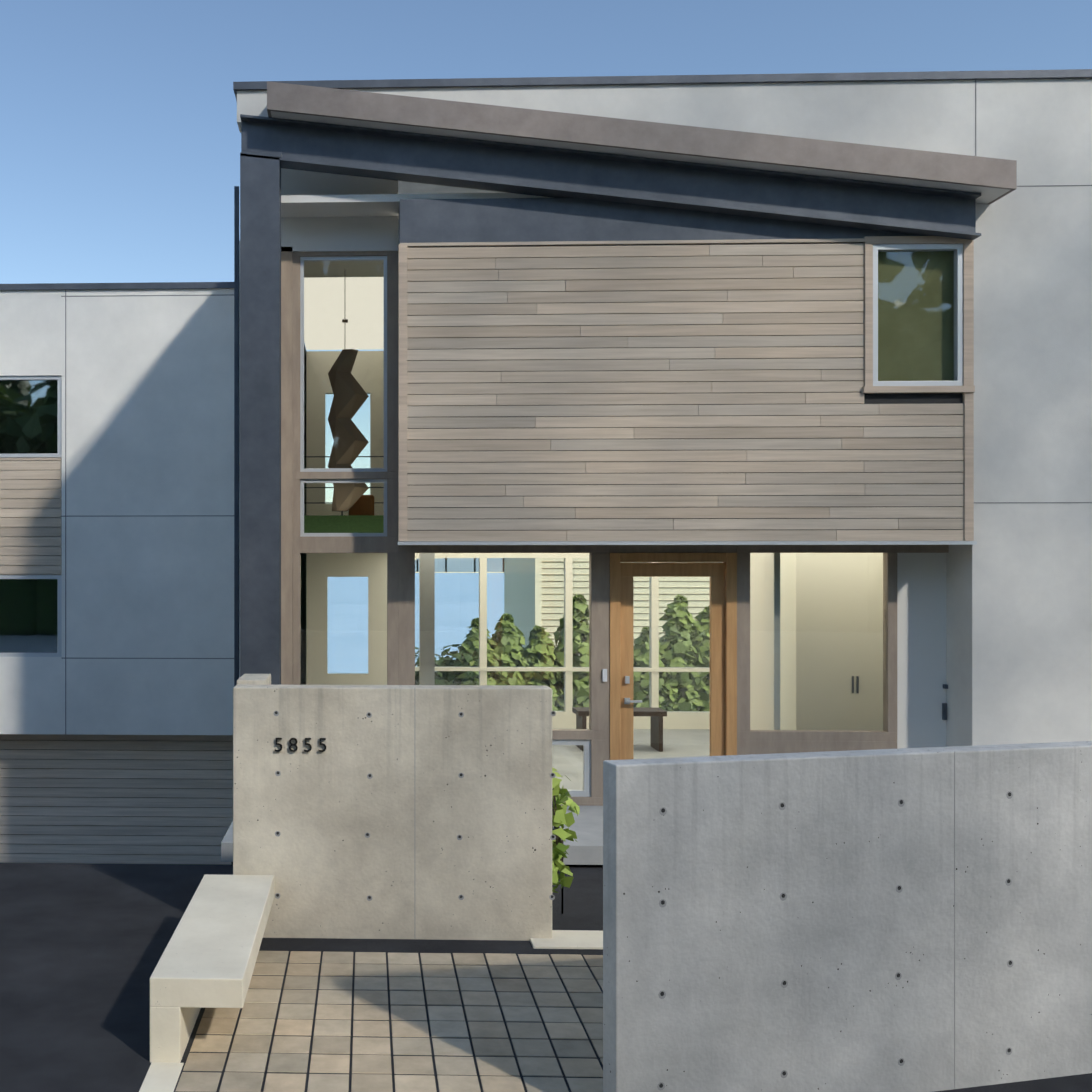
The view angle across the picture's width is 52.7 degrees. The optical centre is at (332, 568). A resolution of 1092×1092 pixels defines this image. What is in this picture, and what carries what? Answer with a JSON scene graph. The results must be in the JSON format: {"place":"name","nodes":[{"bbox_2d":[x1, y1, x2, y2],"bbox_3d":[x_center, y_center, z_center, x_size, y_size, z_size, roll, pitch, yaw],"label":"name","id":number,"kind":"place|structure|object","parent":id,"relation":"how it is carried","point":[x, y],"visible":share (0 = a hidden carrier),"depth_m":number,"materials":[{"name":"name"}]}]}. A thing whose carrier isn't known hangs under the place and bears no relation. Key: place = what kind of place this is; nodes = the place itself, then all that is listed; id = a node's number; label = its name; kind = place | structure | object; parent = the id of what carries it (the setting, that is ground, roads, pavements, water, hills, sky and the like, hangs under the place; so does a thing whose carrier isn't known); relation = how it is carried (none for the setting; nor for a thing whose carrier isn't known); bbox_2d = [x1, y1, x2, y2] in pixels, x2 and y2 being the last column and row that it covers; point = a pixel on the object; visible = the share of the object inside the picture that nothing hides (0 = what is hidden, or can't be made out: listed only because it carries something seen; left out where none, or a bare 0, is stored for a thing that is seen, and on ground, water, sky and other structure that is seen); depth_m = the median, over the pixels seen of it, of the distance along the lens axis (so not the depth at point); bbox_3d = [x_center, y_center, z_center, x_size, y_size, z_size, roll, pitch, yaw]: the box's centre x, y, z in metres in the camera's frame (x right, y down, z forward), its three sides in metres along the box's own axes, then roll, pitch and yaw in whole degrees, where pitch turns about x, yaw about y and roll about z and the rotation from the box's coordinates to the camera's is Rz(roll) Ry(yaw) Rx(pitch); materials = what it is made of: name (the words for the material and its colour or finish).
{"place":"outdoors","nodes":[
{"label":"outdoors","id":0,"kind":"place"},
{"bbox_2d":[328,573,503,672],"bbox_3d":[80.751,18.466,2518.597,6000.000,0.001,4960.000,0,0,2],"label":"water","id":1,"kind":"structure","parent":0,"point":[445,611],"depth_m":451.33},
{"bbox_2d":[415,558,503,571],"bbox_3d":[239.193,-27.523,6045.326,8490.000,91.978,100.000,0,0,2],"label":"shore","id":2,"kind":"structure","parent":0,"point":[462,562],"depth_m":5979.37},
{"bbox_2d":[221,729,709,864],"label":"floor","id":3,"kind":"structure","parent":0,"point":[585,847],"depth_m":11.66,"materials":[{"name":"grey concrete"}]},
{"bbox_2d":[234,152,281,686],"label":"column","id":4,"kind":"structure","parent":3,"relation":"on","point":[260,415],"depth_m":9.78,"materials":[{"name":"metal"}]},
{"bbox_2d":[240,114,980,239],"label":"beam","id":5,"kind":"structure","parent":4,"relation":"on","point":[471,163],"depth_m":9.75,"materials":[{"name":"metal"}]},
{"bbox_2d":[281,247,397,684],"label":"tall frames","id":6,"kind":"structure","parent":3,"relation":"on","point":[294,545],"depth_m":10.39,"materials":[{"name":"brown wood"}]},
{"bbox_2d":[300,261,386,684],"bbox_3d":[0.114,-0.439,10.442,0.847,5.210,0.006,0,0,2],"label":"tall glass","id":7,"kind":"object","parent":6,"relation":"on","point":[346,467],"visible":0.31,"depth_m":10.44,"materials":[{"name":"clear glass"}]},
{"bbox_2d":[300,256,386,536],"bbox_3d":[0.113,-1.679,10.439,0.847,2.730,0.050,0,0,2],"label":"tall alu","id":8,"kind":"object","parent":6,"relation":"attached to","point":[341,258],"visible":0.94,"depth_m":10.42,"materials":[{"name":"white metal"}]},
{"bbox_2d":[419,553,434,684],"bbox_3d":[0.988,1.026,11.141,0.150,2.520,0.150,0,0,2],"label":"post","id":9,"kind":"object","parent":3,"relation":"on","point":[426,623],"depth_m":11.07,"materials":[{"name":"grey metal"}]},
{"bbox_2d":[325,393,709,711],"bbox_3d":[2.914,-0.423,15.360,6.570,5.420,0.006,0,0,2],"label":"rear glass","id":10,"kind":"object","parent":3,"relation":"on","point":[531,624],"depth_m":15.36,"materials":[{"name":"clear glass"}]},
{"bbox_2d":[301,261,882,729],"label":"interior wall","id":11,"kind":"structure","parent":3,"relation":"on","point":[805,709],"depth_m":11.43,"materials":[{"name":"white paint"}]},
{"bbox_2d":[304,277,383,349],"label":"hall ceiling glow","id":12,"kind":"structure","parent":11,"relation":"on","point":[336,313],"depth_m":13.21,"materials":[{"name":"beige"}]},
{"bbox_2d":[304,515,383,532],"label":"grass","id":13,"kind":"structure","parent":11,"relation":"in","point":[351,522],"depth_m":11.09,"materials":[{"name":"green plant"}]},
{"bbox_2d":[304,456,383,514],"bbox_3d":[0.123,-0.959,12.500,1.173,0.950,0.030,0,0,2],"label":"railing","id":14,"kind":"object","parent":11,"relation":"on","point":[330,487],"depth_m":12.50,"materials":[{"name":"metal"}]},
{"bbox_2d":[328,319,368,511],"bbox_3d":[0.169,-1.869,11.204,0.362,2.530,0.380,0,0,38],"label":"sculpture","id":15,"kind":"object","parent":11,"relation":"hanging from","point":[351,447],"depth_m":11.08,"materials":[{"name":"brown"}]},
{"bbox_2d":[349,495,373,514],"bbox_3d":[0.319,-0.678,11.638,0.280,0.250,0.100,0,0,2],"label":"chair","id":16,"kind":"object","parent":11,"relation":"in","point":[357,510],"depth_m":11.59,"materials":[{"name":"brown"}]},
{"bbox_2d":[852,676,858,692],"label":"cabinet handles","id":17,"kind":"object","parent":11,"relation":"attached to","point":[857,683],"depth_m":11.30,"materials":[{"name":"metal"}]},
{"bbox_2d":[572,707,666,751],"bbox_3d":[3.643,2.037,13.582,1.100,0.500,0.400,0,0,2],"label":"bench","id":18,"kind":"object","parent":3,"relation":"on","point":[655,740],"depth_m":13.46,"materials":[{"name":"brown wood"}]},
{"bbox_2d":[237,78,1091,746],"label":"stucco","id":19,"kind":"object","parent":3,"relation":"on","point":[1019,622],"visible":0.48,"depth_m":9.80,"materials":[{"name":"grey paint"}]},
{"bbox_2d":[281,168,552,251],"bbox_3d":[2.672,-3.608,10.142,6.420,1.050,0.540,0,0,2],"label":"white recess","id":20,"kind":"object","parent":19,"relation":"attached to","point":[324,212],"visible":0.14,"depth_m":10.37,"materials":[{"name":"white paint"}]},
{"bbox_2d":[267,81,1016,203],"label":"roof fascia","id":21,"kind":"structure","parent":19,"relation":"attached to","point":[667,138],"depth_m":9.51,"materials":[{"name":"grey metal"}]},
{"bbox_2d":[271,111,1009,203],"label":"roof soffit","id":22,"kind":"structure","parent":21,"relation":"attached to","point":[988,195],"depth_m":9.61,"materials":[{"name":"grey metal"}]},
{"bbox_2d":[233,69,1091,244],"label":"coping","id":23,"kind":"object","parent":19,"relation":"on","point":[404,187],"visible":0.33,"depth_m":9.88,"materials":[{"name":"metal"}]},
{"bbox_2d":[974,80,1091,502],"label":"joints","id":24,"kind":"object","parent":19,"relation":"attached to","point":[1023,186],"visible":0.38,"depth_m":9.79,"materials":[{"name":"grey"}]},
{"bbox_2d":[398,545,948,805],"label":"front frames","id":25,"kind":"structure","parent":3,"relation":"on","point":[597,734],"depth_m":10.29,"materials":[{"name":"brown wood"}]},
{"bbox_2d":[552,740,590,796],"bbox_3d":[1.653,1.927,10.389,1.698,0.554,0.050,0,0,2],"label":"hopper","id":26,"kind":"object","parent":25,"relation":"attached to","point":[585,791],"visible":0.33,"depth_m":10.34,"materials":[{"name":"silver metal"}]},
{"bbox_2d":[602,669,606,681],"bbox_3d":[2.627,1.026,10.303,0.040,0.120,0.020,0,0,2],"label":"doorbell","id":27,"kind":"object","parent":25,"relation":"attached to","point":[604,675],"visible":1,"depth_m":10.29,"materials":[{"name":"white plastic"}]},
{"bbox_2d":[415,553,885,789],"bbox_3d":[3.061,1.026,10.350,4.515,2.358,0.011,0,0,2],"label":"glass front","id":28,"kind":"object","parent":25,"relation":"attached to","point":[521,554],"visible":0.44,"depth_m":10.35,"materials":[{"name":"clear glass"}]},
{"bbox_2d":[610,553,736,759],"bbox_3d":[3.283,1.062,10.342,1.210,2.430,0.120,0,0,2],"label":"door","id":29,"kind":"structure","parent":25,"relation":"attached to","point":[723,657],"depth_m":10.31,"materials":[{"name":"brown wood"}]},
{"bbox_2d":[624,676,641,703],"bbox_3d":[2.902,1.171,10.304,0.160,0.270,0.060,0,0,2],"label":"door handle","id":30,"kind":"object","parent":29,"relation":"attached to","point":[627,700],"visible":0.98,"depth_m":10.31,"materials":[{"name":"silver metal"}]},
{"bbox_2d":[401,243,962,541],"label":"siding gaps","id":31,"kind":"object","parent":25,"relation":"on","point":[924,398],"visible":0.1,"depth_m":9.80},
{"bbox_2d":[399,197,923,243],"bbox_3d":[3.189,-3.211,9.998,5.117,0.406,0.395,0,0,2],"label":"dark band","id":32,"kind":"object","parent":31,"relation":"attached to","point":[498,220],"visible":0.43,"depth_m":9.83,"materials":[{"name":"metal"}]},
{"bbox_2d":[398,243,963,541],"bbox_3d":[3.228,-1.609,10.069,5.190,2.711,0.550,0,0,2],"label":"siding","id":33,"kind":"object","parent":31,"relation":"attached to","point":[811,272],"visible":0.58,"depth_m":9.80,"materials":[{"name":"wood"}]},
{"bbox_2d":[398,236,974,540],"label":"wood trim","id":34,"kind":"structure","parent":33,"relation":"attached to","point":[967,389],"depth_m":9.73,"materials":[{"name":"wood"}]},
{"bbox_2d":[873,244,962,385],"bbox_3d":[5.326,-2.306,9.754,0.810,1.295,0.065,0,0,2],"label":"window frame","id":35,"kind":"object","parent":34,"relation":"in","point":[958,314],"visible":0.67,"depth_m":9.73,"materials":[{"name":"grey metal"}]},
{"bbox_2d":[398,541,976,544],"bbox_3d":[3.220,-0.234,9.796,5.232,0.032,0.075,0,0,2],"label":"flashing","id":36,"kind":"object","parent":31,"relation":"attached to","point":[697,543],"visible":1,"depth_m":9.76,"materials":[{"name":"silver metal"}]},
{"bbox_2d":[878,250,954,380],"bbox_3d":[5.333,-2.306,10.001,0.850,1.335,0.490,0,0,2],"label":"window glass","id":37,"kind":"object","parent":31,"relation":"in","point":[912,259],"depth_m":9.82,"materials":[{"name":"clear glass"}]},
{"bbox_2d":[897,553,945,748],"bbox_3d":[5.673,1.056,10.275,0.530,2.420,0.040,0,0,2],"label":"white door","id":38,"kind":"structure","parent":25,"relation":"attached to","point":[921,635],"depth_m":10.26,"materials":[{"name":"white paint"}]},
{"bbox_2d":[942,684,947,719],"bbox_3d":[5.864,1.276,10.229,0.035,0.340,0.040,0,0,2],"label":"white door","id":39,"kind":"structure","parent":38,"relation":"attached to","point":[944,709],"depth_m":10.22,"materials":[{"name":"metal"}]},
{"bbox_2d":[0,863,1091,1091],"bbox_3d":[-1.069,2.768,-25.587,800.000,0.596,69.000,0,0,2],"label":"ground","id":40,"kind":"structure","parent":0,"point":[82,947],"depth_m":6.71,"materials":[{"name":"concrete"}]},
{"bbox_2d":[139,874,273,1091],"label":"bench","id":41,"kind":"object","parent":40,"relation":"on","point":[208,958],"visible":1,"depth_m":5.59,"materials":[{"name":"beige concrete"}]},
{"bbox_2d":[233,674,551,940],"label":"wall","id":42,"kind":"structure","parent":40,"relation":"on","point":[412,865],"depth_m":7.13,"materials":[{"name":"grey concrete"}]},
{"bbox_2d":[275,738,325,751],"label":"numbers","id":43,"kind":"object","parent":42,"relation":"attached to","point":[295,745],"visible":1,"depth_m":7.14,"materials":[{"name":"grey metal"}]},
{"bbox_2d":[273,711,555,900],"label":"tie holes","id":44,"kind":"object","parent":42,"relation":"attached to","point":[368,777],"visible":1,"depth_m":7.14,"materials":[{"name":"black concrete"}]},
{"bbox_2d":[552,767,579,913],"bbox_3d":[1.567,1.929,7.630,0.441,1.075,0.520,0,0,2],"label":"climbing plant","id":45,"kind":"object","parent":40,"relation":"on","point":[561,817],"depth_m":7.54,"materials":[{"name":"green plant"}]},
{"bbox_2d":[565,865,602,867],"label":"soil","id":46,"kind":"structure","parent":40,"relation":"on","point":[585,866],"depth_m":8.89,"materials":[{"name":"black soil"}]},
{"bbox_2d":[603,741,1091,1091],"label":"wall","id":47,"kind":"structure","parent":40,"relation":"on","point":[722,854],"depth_m":4.96,"materials":[{"name":"grey concrete"}]},
{"bbox_2d":[657,791,1013,1090],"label":"tie holes","id":48,"kind":"object","parent":47,"relation":"attached to","point":[786,985],"visible":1,"depth_m":4.89,"materials":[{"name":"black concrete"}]},
{"bbox_2d":[954,751,954,1088],"bbox_3d":[5.342,1.766,5.580,4.884,1.800,0.001,0,0,-12],"label":"concrete wall joint","id":49,"kind":"object","parent":47,"relation":"attached to","point":[954,919],"visible":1,"depth_m":5.07,"materials":[{"name":"grey concrete"}]},
{"bbox_2d":[0,0,1091,572],"label":"sky","id":50,"kind":"structure","parent":0,"point":[120,135],"materials":[{"name":"blue"}]},
{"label":"slope","id":51,"kind":"object","parent":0,"visible":0},
{"bbox_2d":[0,289,233,734],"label":"wing","id":52,"kind":"object","parent":51,"relation":"on","point":[149,414],"visible":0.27,"depth_m":13.98,"materials":[{"name":"paint"}]},
{"bbox_2d":[0,376,61,656],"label":"window frames","id":53,"kind":"structure","parent":52,"relation":"in","point":[58,454],"depth_m":14.04,"materials":[{"name":"grey metal"}]},
{"bbox_2d":[0,380,56,652],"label":"window","id":54,"kind":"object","parent":53,"relation":"in","point":[28,425],"depth_m":14.08,"materials":[{"name":"glass"}]},
{"bbox_2d":[0,282,233,289],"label":"coping","id":55,"kind":"object","parent":52,"relation":"on","point":[117,286],"depth_m":13.96,"materials":[{"name":"metal"}]},
{"bbox_2d":[61,290,233,733],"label":"joints","id":56,"kind":"object","parent":52,"relation":"attached to","point":[65,516],"visible":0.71,"depth_m":14.01,"materials":[{"name":"grey metal"}]},
{"bbox_2d":[415,644,474,684],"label":"shrubs","id":57,"kind":"object","parent":51,"relation":"on","point":[446,674],"depth_m":32.32,"materials":[{"name":"green plant"}]},
{"bbox_2d":[450,594,709,710],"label":"shrubs","id":58,"kind":"object","parent":51,"relation":"on","point":[557,697],"depth_m":32.28,"materials":[{"name":"green plant"}]},
{"bbox_2d":[504,558,721,696],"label":"neighbour","id":59,"kind":"structure","parent":51,"relation":"on","point":[524,568],"depth_m":41.59,"materials":[{"name":"beige"}]},
{"bbox_2d":[542,561,709,645],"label":"horizontal siding","id":60,"kind":"object","parent":59,"relation":"attached to","point":[633,594],"depth_m":41.48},
{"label":"driveway","id":61,"kind":"structure","parent":0,"visible":0},
{"bbox_2d":[0,458,232,864],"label":"siding","id":62,"kind":"object","parent":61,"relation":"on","point":[126,799],"visible":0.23,"depth_m":14.44,"materials":[{"name":"grey wood"}]},
{"bbox_3d":[0.315,2.497,4.535,2.170,0.038,4.700,0,0,2],"label":"paver bed","id":63,"kind":"object","parent":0,"visible":0},
{"bbox_2d":[176,951,602,1091],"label":"pavers","id":64,"kind":"object","parent":63,"relation":"on","point":[246,1063],"visible":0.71,"depth_m":5.76,"materials":[{"name":"beige stone"}]},
{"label":"gravel","id":65,"kind":"object","parent":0,"visible":0},
{"bbox_2d":[530,930,602,948],"bbox_3d":[1.649,2.481,7.103,0.670,0.052,0.320,0,0,2],"label":"step slab","id":66,"kind":"object","parent":65,"relation":"on","point":[574,939],"visible":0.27,"depth_m":7.06,"materials":[{"name":"beige concrete"}]}
]}

